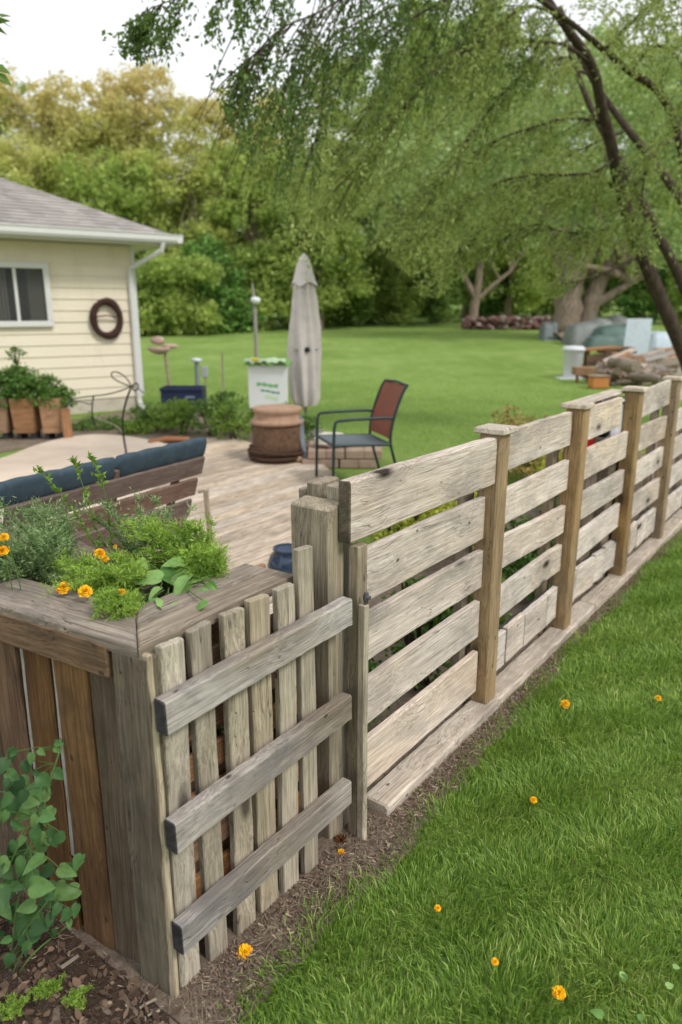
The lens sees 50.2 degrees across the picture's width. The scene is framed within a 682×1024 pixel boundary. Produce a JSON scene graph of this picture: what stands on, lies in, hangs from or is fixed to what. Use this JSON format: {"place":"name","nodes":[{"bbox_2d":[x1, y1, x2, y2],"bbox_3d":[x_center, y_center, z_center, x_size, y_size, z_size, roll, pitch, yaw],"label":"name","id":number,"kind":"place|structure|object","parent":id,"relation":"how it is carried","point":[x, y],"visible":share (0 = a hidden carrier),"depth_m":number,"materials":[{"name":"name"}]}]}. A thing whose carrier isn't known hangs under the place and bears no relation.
{"place":"outdoors","nodes":[
{"label":"outdoors","id":0,"kind":"place"},
{"bbox_2d":[0,434,166,528],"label":"patio","id":1,"kind":"structure","parent":0,"point":[54,454],"depth_m":8.23,"materials":[{"name":"concrete"}]},
{"bbox_2d":[66,371,143,452],"bbox_3d":[-2.576,-1.058,7.918,0.819,0.910,0.314,0,16,0],"label":"wire trellis","id":2,"kind":"object","parent":1,"relation":"on","point":[123,411],"visible":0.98,"depth_m":8.01,"materials":[{"name":"black metal"}]},
{"bbox_2d":[0,409,313,452],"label":"planting bed","id":3,"kind":"object","parent":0,"point":[12,443],"visible":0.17,"depth_m":9.65,"materials":[{"name":"soil"}]},
{"bbox_2d":[0,396,13,439],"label":"tapered planter","id":4,"kind":"object","parent":3,"relation":"on","point":[6,426],"visible":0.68,"depth_m":9.21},
{"bbox_2d":[8,397,41,439],"bbox_3d":[-4.011,-1.207,9.337,0.309,0.533,0.340,0,16,0],"label":"tapered planter","id":5,"kind":"object","parent":3,"relation":"on","point":[26,417],"visible":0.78,"depth_m":9.18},
{"bbox_2d":[1,345,56,392],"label":"potted sprig","id":6,"kind":"object","parent":5,"relation":"in","point":[15,359],"visible":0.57,"depth_m":9.15,"materials":[{"name":"green plant"}]},
{"bbox_2d":[0,364,79,409],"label":"potted shrub","id":7,"kind":"object","parent":5,"relation":"in","point":[18,385],"visible":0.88,"depth_m":9.10,"materials":[{"name":"green plant"}]},
{"bbox_2d":[38,396,67,439],"bbox_3d":[-3.668,-1.207,9.337,0.259,0.533,0.340,0,16,0],"label":"tapered planter","id":8,"kind":"object","parent":3,"relation":"on","point":[51,419],"visible":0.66,"depth_m":9.18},
{"bbox_2d":[72,411,126,431],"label":"weeds","id":9,"kind":"object","parent":3,"relation":"on","point":[83,423],"visible":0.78,"depth_m":10.00,"materials":[{"name":"green plant"}]},
{"bbox_2d":[114,416,170,434],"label":"weeds","id":10,"kind":"object","parent":3,"relation":"on","point":[130,427],"visible":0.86,"depth_m":9.68,"materials":[{"name":"green plant"}]},
{"bbox_2d":[126,400,189,430],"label":"garden shrub","id":11,"kind":"object","parent":3,"relation":"on","point":[143,413],"visible":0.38,"depth_m":9.89,"materials":[{"name":"green plant"}]},
{"bbox_2d":[146,396,210,435],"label":"garden shrub","id":12,"kind":"object","parent":3,"relation":"on","point":[181,406],"visible":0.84,"depth_m":9.54,"materials":[{"name":"green plant"}]},
{"bbox_2d":[181,389,248,435],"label":"garden shrub","id":13,"kind":"object","parent":3,"relation":"on","point":[220,397],"visible":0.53,"depth_m":9.44,"materials":[{"name":"green plant"}]},
{"bbox_2d":[203,396,254,440],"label":"garden shrub","id":14,"kind":"object","parent":3,"relation":"on","point":[237,424],"visible":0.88,"depth_m":9.02,"materials":[{"name":"green plant"}]},
{"bbox_2d":[248,365,287,432],"bbox_3d":[-0.892,-1.350,8.974,0.481,1.006,0.042,0,16,0],"label":"yard sign","id":15,"kind":"object","parent":3,"relation":"on","point":[267,384],"visible":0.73,"depth_m":8.90,"materials":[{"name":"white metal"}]},
{"bbox_2d":[244,357,290,366],"bbox_3d":[-0.895,-1.823,8.828,0.560,0.115,0.172,0,16,0],"label":"sign header board","id":16,"kind":"object","parent":15,"relation":"on","point":[253,361],"visible":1,"depth_m":8.77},
{"bbox_2d":[281,401,322,441],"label":"garden shrub","id":17,"kind":"object","parent":3,"relation":"on","point":[308,426],"visible":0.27,"depth_m":8.87,"materials":[{"name":"green plant"}]},
{"bbox_2d":[287,253,322,439],"bbox_3d":[-0.461,-2.062,9.177,0.454,2.270,0.452,0,16,0],"label":"closed umbrella","id":18,"kind":"object","parent":3,"relation":"on","point":[304,350],"visible":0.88,"depth_m":9.03,"materials":[{"name":"grey fabric"}]},
{"bbox_2d":[0,295,681,1023],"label":"lawn","id":19,"kind":"structure","parent":0,"point":[454,349],"depth_m":10.96,"materials":[{"name":"plant"}]},
{"bbox_2d":[0,80,45,188],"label":"poplar tree","id":20,"kind":"object","parent":19,"relation":"on","point":[23,90],"visible":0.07,"depth_m":39.31,"materials":[{"name":"green plant"}]},
{"bbox_2d":[0,124,76,202],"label":"understory tree","id":21,"kind":"object","parent":19,"relation":"on","point":[30,175],"visible":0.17,"depth_m":35.23,"materials":[{"name":"green plant"}]},
{"bbox_2d":[0,58,146,208],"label":"maple tree","id":22,"kind":"object","parent":19,"relation":"on","point":[55,120],"visible":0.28,"depth_m":37.25,"materials":[{"name":"green plant"}]},
{"bbox_2d":[0,178,182,413],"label":"house","id":23,"kind":"structure","parent":19,"relation":"on","point":[65,265],"depth_m":11.22,"materials":[{"name":"beige"}]},
{"bbox_2d":[0,261,53,326],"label":"window","id":24,"kind":"structure","parent":23,"relation":"in","point":[25,289],"depth_m":10.82,"materials":[{"name":"white glass"}]},
{"bbox_2d":[89,297,122,338],"bbox_3d":[-3.722,-3.072,11.550,0.535,0.646,0.106,-11,19,-34],"label":"wreath","id":25,"kind":"object","parent":23,"relation":"attached to","point":[115,332],"visible":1,"depth_m":11.52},
{"bbox_2d":[43,143,181,277],"bbox_3d":[-10.994,-13.755,36.703,6.244,9.147,5.350,6,17,21],"label":"understory tree","id":26,"kind":"object","parent":19,"relation":"on","point":[132,199],"visible":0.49,"depth_m":35.06,"materials":[{"name":"green plant"}]},
{"bbox_2d":[83,57,190,323],"bbox_3d":[-10.671,-17.113,40.093,7.049,13.508,6.512,-11,19,-35],"label":"maple tree","id":27,"kind":"object","parent":19,"relation":"on","point":[137,78],"visible":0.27,"depth_m":37.55,"materials":[{"name":"green plant"}]},
{"bbox_2d":[135,248,189,335],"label":"hedge shrub","id":28,"kind":"object","parent":19,"relation":"on","point":[153,279],"visible":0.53,"depth_m":31.84,"materials":[{"name":"green plant"}]},
{"bbox_2d":[147,336,177,406],"bbox_3d":[-3.052,-2.398,12.429,0.454,1.182,0.397,-12,19,-36],"label":"bird bath","id":29,"kind":"object","parent":19,"relation":"on","point":[164,349],"visible":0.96,"depth_m":12.25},
{"bbox_2d":[116,136,246,298],"bbox_3d":[-7.950,-13.829,36.447,6.462,9.368,5.730,0,16,0],"label":"understory tree","id":30,"kind":"object","parent":19,"relation":"on","point":[175,188],"visible":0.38,"depth_m":35.51,"materials":[{"name":"green plant"}]},
{"bbox_2d":[159,385,206,405],"bbox_3d":[-2.575,-1.903,11.914,0.690,0.300,0.401,0,16,0],"label":"blue crate","id":31,"kind":"object","parent":19,"relation":"on","point":[189,392],"visible":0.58,"depth_m":11.73,"materials":[{"name":"blue plastic"}]},
{"bbox_2d":[146,252,225,335],"bbox_3d":[-7.168,-9.760,33.454,4.238,4.188,3.584,6,17,21],"label":"hedge shrub","id":32,"kind":"object","parent":19,"relation":"on","point":[198,268],"visible":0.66,"depth_m":32.63,"materials":[{"name":"green plant"}]},
{"bbox_2d":[179,230,266,334],"bbox_3d":[-5.804,-10.668,34.400,4.496,5.185,3.555,0,16,0],"label":"hedge shrub","id":33,"kind":"object","parent":19,"relation":"on","point":[220,295],"visible":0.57,"depth_m":34.09,"materials":[{"name":"green plant"}]},
{"bbox_2d":[161,75,298,308],"bbox_3d":[-5.496,-15.975,38.324,7.639,12.329,6.986,0,16,0],"label":"maple tree","id":34,"kind":"object","parent":19,"relation":"on","point":[191,110],"visible":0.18,"depth_m":35.99,"materials":[{"name":"green plant"}]},
{"bbox_2d":[191,134,309,299],"bbox_3d":[-4.154,-13.834,36.567,6.496,9.348,5.347,-3,16,-12],"label":"understory tree","id":35,"kind":"object","parent":19,"relation":"on","point":[223,209],"visible":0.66,"depth_m":35.26,"materials":[{"name":"green plant"}]},
{"bbox_2d":[251,283,260,357],"bbox_3d":[-1.686,-3.429,14.563,0.200,2.225,0.200,0,16,0],"label":"pole lamp","id":36,"kind":"object","parent":19,"relation":"on","point":[255,300],"visible":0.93,"depth_m":14.48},
{"bbox_2d":[226,246,294,331],"bbox_3d":[-4.142,-10.759,36.298,4.072,4.650,3.639,-13,20,-39],"label":"hedge shrub","id":37,"kind":"object","parent":19,"relation":"on","point":[265,306],"visible":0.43,"depth_m":35.53,"materials":[{"name":"green plant"}]},
{"bbox_2d":[254,146,381,329],"bbox_3d":[-1.162,-13.595,36.626,6.456,8.839,5.369,0,16,0],"label":"understory tree","id":38,"kind":"object","parent":19,"relation":"on","point":[337,272],"visible":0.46,"depth_m":36.10,"materials":[{"name":"green plant"}]},
{"bbox_2d":[302,441,381,467],"bbox_3d":[0.012,-0.626,7.869,0.854,0.192,0.590,0,16,0],"label":"paver stack","id":39,"kind":"object","parent":19,"relation":"on","point":[354,457],"visible":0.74,"depth_m":7.59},
{"bbox_2d":[322,245,379,326],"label":"hedge shrub","id":40,"kind":"object","parent":19,"relation":"on","point":[363,309],"visible":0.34,"depth_m":40.75,"materials":[{"name":"green plant"}]},
{"bbox_2d":[299,5,446,323],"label":"ash tree","id":41,"kind":"object","parent":19,"relation":"on","point":[344,116],"visible":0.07,"depth_m":40.84,"materials":[{"name":"green plant"}]},
{"bbox_2d":[102,0,681,370],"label":"honeylocust tree","id":42,"kind":"object","parent":19,"relation":"on","point":[478,46],"visible":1,"depth_m":7.63,"materials":[{"name":"green plant"}]},
{"bbox_2d":[360,240,431,325],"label":"hedge shrub","id":43,"kind":"object","parent":19,"relation":"on","point":[406,305],"visible":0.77,"depth_m":41.94,"materials":[{"name":"green plant"}]},
{"bbox_2d":[353,170,450,313],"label":"understory tree","id":44,"kind":"object","parent":19,"relation":"on","point":[365,224],"visible":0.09,"depth_m":42.48,"materials":[{"name":"green plant"}]},
{"bbox_2d":[142,363,681,504],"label":"grass","id":45,"kind":"structure","parent":19,"relation":"on","point":[425,401],"depth_m":13.35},
{"bbox_2d":[407,254,475,323],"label":"hedge shrub","id":46,"kind":"object","parent":19,"relation":"on","point":[435,314],"visible":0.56,"depth_m":43.24,"materials":[{"name":"green plant"}]},
{"bbox_2d":[331,75,584,328],"bbox_3d":[5.935,-15.456,37.148,13.213,12.159,7.208,0,16,0],"label":"forked tree","id":47,"kind":"object","parent":19,"relation":"on","point":[475,301],"visible":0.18,"depth_m":36.20,"materials":[{"name":"green plant"}]},
{"bbox_2d":[393,0,560,317],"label":"ash tree","id":48,"kind":"object","parent":19,"relation":"on","point":[464,313],"visible":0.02,"depth_m":47.02,"materials":[{"name":"green plant"}]},
{"bbox_2d":[460,234,520,317],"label":"hedge shrub","id":49,"kind":"object","parent":19,"relation":"on","point":[489,307],"visible":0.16,"depth_m":45.35,"materials":[{"name":"green plant"}]},
{"bbox_2d":[461,315,551,329],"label":"rock wall","id":50,"kind":"structure","parent":19,"relation":"on","point":[517,322],"depth_m":37.48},
{"bbox_2d":[469,150,563,317],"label":"understory tree","id":51,"kind":"object","parent":19,"relation":"on","point":[520,287],"visible":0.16,"depth_m":43.11,"materials":[{"name":"green plant"}]},
{"bbox_2d":[503,236,575,321],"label":"hedge shrub","id":52,"kind":"object","parent":19,"relation":"on","point":[533,313],"visible":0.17,"depth_m":45.44,"materials":[{"name":"green plant"}]},
{"bbox_2d":[414,11,681,339],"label":"willow tree","id":53,"kind":"object","parent":19,"relation":"on","point":[574,309],"visible":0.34,"depth_m":28.00,"materials":[{"name":"green plant"}]},
{"bbox_2d":[538,321,559,340],"bbox_3d":[8.752,-7.628,30.563,0.700,0.795,1.020,0,16,0],"label":"covered pile","id":54,"kind":"object","parent":19,"relation":"on","point":[546,330],"visible":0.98,"depth_m":30.18,"materials":[{"name":"grey plastic"}]},
{"bbox_2d":[555,346,585,378],"bbox_3d":[5.585,-3.636,17.647,0.638,0.775,0.603,0,16,0],"label":"white bin","id":55,"kind":"object","parent":19,"relation":"on","point":[572,355],"visible":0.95,"depth_m":17.47,"materials":[{"name":"plastic"}]},
{"bbox_2d":[561,318,612,345],"bbox_3d":[9.581,-6.993,28.145,1.700,1.016,1.620,0,16,0],"label":"covered pile","id":56,"kind":"object","parent":19,"relation":"on","point":[577,334],"visible":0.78,"depth_m":27.52,"materials":[{"name":"grey plastic"}]},
{"bbox_2d":[579,204,617,317],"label":"hedge shrub","id":57,"kind":"object","parent":19,"relation":"on","point":[587,284],"visible":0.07,"depth_m":45.16,"materials":[{"name":"green plant"}]},
{"bbox_2d":[587,374,610,388],"bbox_3d":[5.460,-2.767,15.421,0.400,0.270,0.340,0,16,0],"label":"orange box","id":58,"kind":"object","parent":19,"relation":"on","point":[598,381],"visible":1,"depth_m":15.29,"materials":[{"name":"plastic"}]},
{"bbox_2d":[582,346,621,377],"bbox_3d":[6.357,-3.713,17.979,0.908,0.747,0.673,-2,16,-6],"label":"wood table","id":59,"kind":"object","parent":19,"relation":"on","point":[591,360],"visible":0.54,"depth_m":17.67,"materials":[{"name":"brown wood"}]},
{"bbox_2d":[529,21,681,316],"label":"ash tree","id":60,"kind":"object","parent":19,"relation":"on","point":[624,95],"visible":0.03,"depth_m":44.91,"materials":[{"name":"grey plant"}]},
{"bbox_2d":[594,365,677,385],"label":"wood scraps","id":61,"kind":"object","parent":19,"relation":"on","point":[662,373],"visible":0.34,"depth_m":15.96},
{"bbox_2d":[610,366,622,380],"bbox_3d":[6.045,-3.040,15.997,0.203,0.209,0.703,4,1,13],"label":"log","id":62,"kind":"object","parent":61,"relation":"on","point":[616,372],"visible":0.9,"depth_m":15.67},
{"bbox_2d":[607,357,641,372],"bbox_3d":[6.077,-3.186,15.652,0.298,0.310,0.777,-7,22,-24],"label":"log","id":63,"kind":"object","parent":62,"relation":"on","point":[624,364],"visible":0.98,"depth_m":15.49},
{"bbox_2d":[625,373,661,382],"bbox_3d":[6.498,-2.929,15.816,0.201,0.216,0.914,-14,21,-41],"label":"log","id":64,"kind":"object","parent":61,"relation":"on","point":[649,377],"visible":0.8,"depth_m":15.68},
{"bbox_2d":[624,319,651,357],"bbox_3d":[7.787,-4.383,19.169,0.800,1.380,0.314,0,16,0],"label":"corrugated sheet","id":65,"kind":"object","parent":19,"relation":"on","point":[637,333],"visible":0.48,"depth_m":19.12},
{"bbox_2d":[596,150,681,318],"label":"understory tree","id":66,"kind":"object","parent":19,"relation":"on","point":[666,205],"visible":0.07,"depth_m":42.34,"materials":[{"name":"green plant"}]},
{"bbox_2d":[607,248,681,323],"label":"hedge shrub","id":67,"kind":"object","parent":19,"relation":"on","point":[633,309],"visible":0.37,"depth_m":43.45,"materials":[{"name":"green plant"}]},
{"bbox_2d":[664,263,681,324],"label":"hedge shrub","id":68,"kind":"object","parent":19,"relation":"on","point":[674,293],"visible":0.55,"depth_m":42.18,"materials":[{"name":"green plant"}]},
{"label":"deck base","id":69,"kind":"structure","parent":19,"relation":"on","visible":0},
{"bbox_2d":[145,436,335,613],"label":"deck","id":70,"kind":"structure","parent":69,"relation":"on","point":[250,501],"depth_m":6.25,"materials":[{"name":"brown wood"}]},
{"bbox_2d":[0,437,206,554],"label":"garden bench","id":71,"kind":"object","parent":70,"relation":"on","point":[173,464],"visible":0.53,"depth_m":3.66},
{"bbox_2d":[247,404,307,463],"bbox_3d":[-0.677,-0.847,7.810,0.672,0.572,0.676,0,16,0],"label":"barrel planter","id":72,"kind":"object","parent":70,"relation":"on","point":[276,435],"visible":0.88,"depth_m":7.58,"materials":[{"name":"brown ceramic"}]},
{"bbox_2d":[267,543,291,573],"bbox_3d":[-0.317,0.309,4.288,0.236,0.212,0.236,0,16,0],"label":"blue pot","id":73,"kind":"object","parent":70,"relation":"on","point":[280,558],"visible":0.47,"depth_m":4.19,"materials":[{"name":"ceramic"}]},
{"bbox_2d":[315,379,408,476],"bbox_3d":[0.180,-0.747,6.783,0.730,0.941,0.578,-5,16,-17],"label":"metal armchair","id":74,"kind":"object","parent":70,"relation":"on","point":[386,404],"visible":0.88,"depth_m":6.80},
{"bbox_2d":[0,430,681,1023],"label":"soil strip","id":75,"kind":"object","parent":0,"point":[118,962],"visible":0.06,"depth_m":2.08,"materials":[{"name":"soil"}]},
{"bbox_2d":[0,894,180,1023],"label":"garden soil","id":76,"kind":"structure","parent":75,"relation":"on","point":[81,967],"depth_m":1.78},
{"bbox_2d":[0,991,30,1020],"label":"weed tuft","id":77,"kind":"object","parent":76,"relation":"on","point":[7,1011],"visible":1,"depth_m":1.70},
{"bbox_2d":[0,738,85,972],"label":"leafy vine","id":78,"kind":"object","parent":76,"relation":"on","point":[31,925],"visible":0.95,"depth_m":1.72,"materials":[{"name":"green plant"}]},
{"bbox_2d":[27,971,65,1002],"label":"weed tuft","id":79,"kind":"object","parent":76,"relation":"on","point":[50,986],"visible":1,"depth_m":1.74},
{"bbox_2d":[61,982,93,1011],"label":"weed tuft","id":80,"kind":"object","parent":76,"relation":"on","point":[74,1001],"visible":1,"depth_m":1.72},
{"bbox_2d":[0,527,292,995],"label":"raised planter","id":81,"kind":"object","parent":76,"relation":"on","point":[73,677],"visible":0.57,"depth_m":1.74,"materials":[{"name":"brown wood"}]},
{"bbox_2d":[0,522,74,585],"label":"wild plant","id":82,"kind":"object","parent":81,"relation":"on","point":[35,568],"visible":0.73,"depth_m":1.90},
{"bbox_2d":[0,495,87,579],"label":"wild plant","id":83,"kind":"object","parent":81,"relation":"on","point":[43,515],"visible":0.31,"depth_m":2.12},
{"bbox_2d":[33,450,116,564],"bbox_3d":[-0.771,-0.008,2.149,0.220,0.339,0.088,0,16,0],"label":"wild plant","id":84,"kind":"object","parent":81,"relation":"on","point":[99,475],"visible":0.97,"depth_m":2.14,"materials":[{"name":"green plant"}]},
{"bbox_2d":[37,544,152,601],"bbox_3d":[-0.653,0.174,1.887,0.380,0.229,0.294,0,16,0],"label":"feathery plant","id":85,"kind":"object","parent":81,"relation":"on","point":[97,576],"visible":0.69,"depth_m":1.84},
{"bbox_2d":[86,582,144,620],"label":"feathery plant","id":86,"kind":"object","parent":81,"relation":"on","point":[120,604],"visible":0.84,"depth_m":1.66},
{"bbox_2d":[72,487,175,560],"bbox_3d":[-0.630,0.037,2.199,0.341,0.227,0.209,2,16,7],"label":"wild plant","id":87,"kind":"object","parent":81,"relation":"on","point":[108,507],"visible":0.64,"depth_m":2.16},
{"bbox_2d":[121,501,196,561],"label":"wild plant","id":88,"kind":"object","parent":81,"relation":"on","point":[134,546],"visible":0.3,"depth_m":2.11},
{"bbox_2d":[112,557,217,610],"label":"bean plant","id":89,"kind":"object","parent":81,"relation":"on","point":[165,573],"visible":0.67,"depth_m":1.86,"materials":[{"name":"green plant"}]},
{"bbox_2d":[110,512,224,570],"bbox_3d":[-0.499,0.101,2.070,0.365,0.256,0.284,0,16,0],"label":"feathery plant","id":90,"kind":"object","parent":81,"relation":"on","point":[161,532],"visible":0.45,"depth_m":2.00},
{"bbox_2d":[168,536,233,587],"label":"feathery plant","id":91,"kind":"object","parent":81,"relation":"on","point":[213,562],"visible":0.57,"depth_m":1.89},
{"bbox_2d":[0,814,407,1023],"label":"dead leaves","id":92,"kind":"object","parent":76,"relation":"on","point":[75,982],"depth_m":1.78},
{"bbox_2d":[188,671,299,899],"bbox_3d":[-0.305,0.757,2.061,0.085,0.640,0.572,12,19,36],"label":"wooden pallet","id":93,"kind":"object","parent":75,"relation":"on","point":[221,757],"visible":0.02,"depth_m":1.98,"materials":[{"name":"brown wood"}]},
{"bbox_2d":[142,476,351,998],"bbox_3d":[-0.155,0.553,1.944,0.228,1.145,0.866,6,17,22],"label":"picket panel","id":94,"kind":"object","parent":75,"relation":"on","point":[300,649],"visible":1,"depth_m":1.83,"materials":[{"name":"wood"}]},
{"bbox_2d":[0,537,678,1023],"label":"mulch chips","id":95,"kind":"object","parent":75,"relation":"on","point":[434,785],"visible":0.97,"depth_m":2.12,"materials":[{"name":"brown plant"}]},
{"bbox_2d":[368,506,449,542],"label":"bed plant","id":96,"kind":"object","parent":75,"relation":"on","point":[383,533],"visible":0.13,"depth_m":4.68,"materials":[{"name":"green plant"}]},
{"bbox_2d":[381,576,452,690],"bbox_3d":[0.349,0.513,3.155,0.415,0.531,0.345,-8,17,-26],"label":"bed plant","id":97,"kind":"object","parent":75,"relation":"on","point":[430,625],"visible":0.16,"depth_m":3.10,"materials":[{"name":"green plant"}]},
{"bbox_2d":[327,376,681,841],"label":"plank fence","id":98,"kind":"object","parent":75,"relation":"on","point":[377,500],"visible":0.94,"depth_m":2.79,"materials":[{"name":"wood"}]},
{"bbox_2d":[478,403,548,471],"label":"bed plant","id":99,"kind":"object","parent":75,"relation":"on","point":[512,419],"visible":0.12,"depth_m":7.43,"materials":[{"name":"green plant"}]},
{"bbox_2d":[501,551,551,600],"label":"bed plant","id":100,"kind":"object","parent":75,"relation":"on","point":[510,569],"visible":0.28,"depth_m":4.08,"materials":[{"name":"green plant"}]},
{"bbox_2d":[507,422,562,481],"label":"bed plant","id":101,"kind":"object","parent":75,"relation":"on","point":[528,468],"visible":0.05,"depth_m":6.57,"materials":[{"name":"green plant"}]},
{"bbox_2d":[551,437,596,599],"bbox_3d":[1.322,-0.002,4.106,0.160,1.010,0.160,11,19,35],"label":"red can","id":102,"kind":"object","parent":75,"relation":"on","point":[589,481],"visible":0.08,"depth_m":4.04,"materials":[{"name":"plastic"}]},
{"bbox_2d":[594,400,601,443],"bbox_3d":[1.405,-0.081,4.149,0.046,1.138,0.054,11,19,35],"label":"board prop","id":103,"kind":"object","parent":75,"relation":"on","point":[596,439],"visible":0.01,"depth_m":4.03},
{"bbox_2d":[572,389,625,402],"bbox_3d":[1.421,-0.633,3.984,0.103,0.016,0.700,11,20,35],"label":"tan board","id":104,"kind":"object","parent":103,"relation":"on","point":[597,397],"visible":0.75,"depth_m":3.97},
{"bbox_2d":[589,396,624,583],"bbox_3d":[1.513,-0.119,4.324,0.215,1.118,0.280,11,19,35],"label":"white box","id":105,"kind":"object","parent":75,"relation":"on","point":[607,471],"visible":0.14,"depth_m":4.23,"materials":[{"name":"plastic"}]},
{"bbox_2d":[0,0,681,286],"label":"sky","id":106,"kind":"structure","parent":0,"point":[44,35],"materials":[{"name":"white"}]},
{"bbox_2d":[217,676,681,1023],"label":"grass","id":107,"kind":"structure","parent":0,"point":[576,713],"depth_m":2.05,"materials":[{"name":"plant"}]},
{"bbox_2d":[583,334,624,347],"bbox_3d":[9.487,-6.034,25.817,1.600,0.560,1.020,0,16,0],"label":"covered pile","id":108,"kind":"object","parent":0,"point":[606,340],"visible":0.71,"depth_m":25.41,"materials":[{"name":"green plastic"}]},
{"bbox_2d":[531,531,681,722],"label":"grass","id":109,"kind":"structure","parent":0,"point":[663,573],"depth_m":3.55,"materials":[{"name":"plant"}]},
{"bbox_2d":[593,324,626,335],"bbox_3d":[10.423,-6.621,27.210,2.000,0.858,1.620,0,16,0],"label":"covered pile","id":110,"kind":"object","parent":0,"point":[610,329],"visible":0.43,"depth_m":26.62,"materials":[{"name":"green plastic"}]},
{"bbox_2d":[648,331,671,351],"bbox_3d":[10.494,-5.424,23.391,1.500,0.830,1.420,0,16,0],"label":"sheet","id":111,"kind":"object","parent":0,"point":[659,339],"visible":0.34,"depth_m":22.82,"materials":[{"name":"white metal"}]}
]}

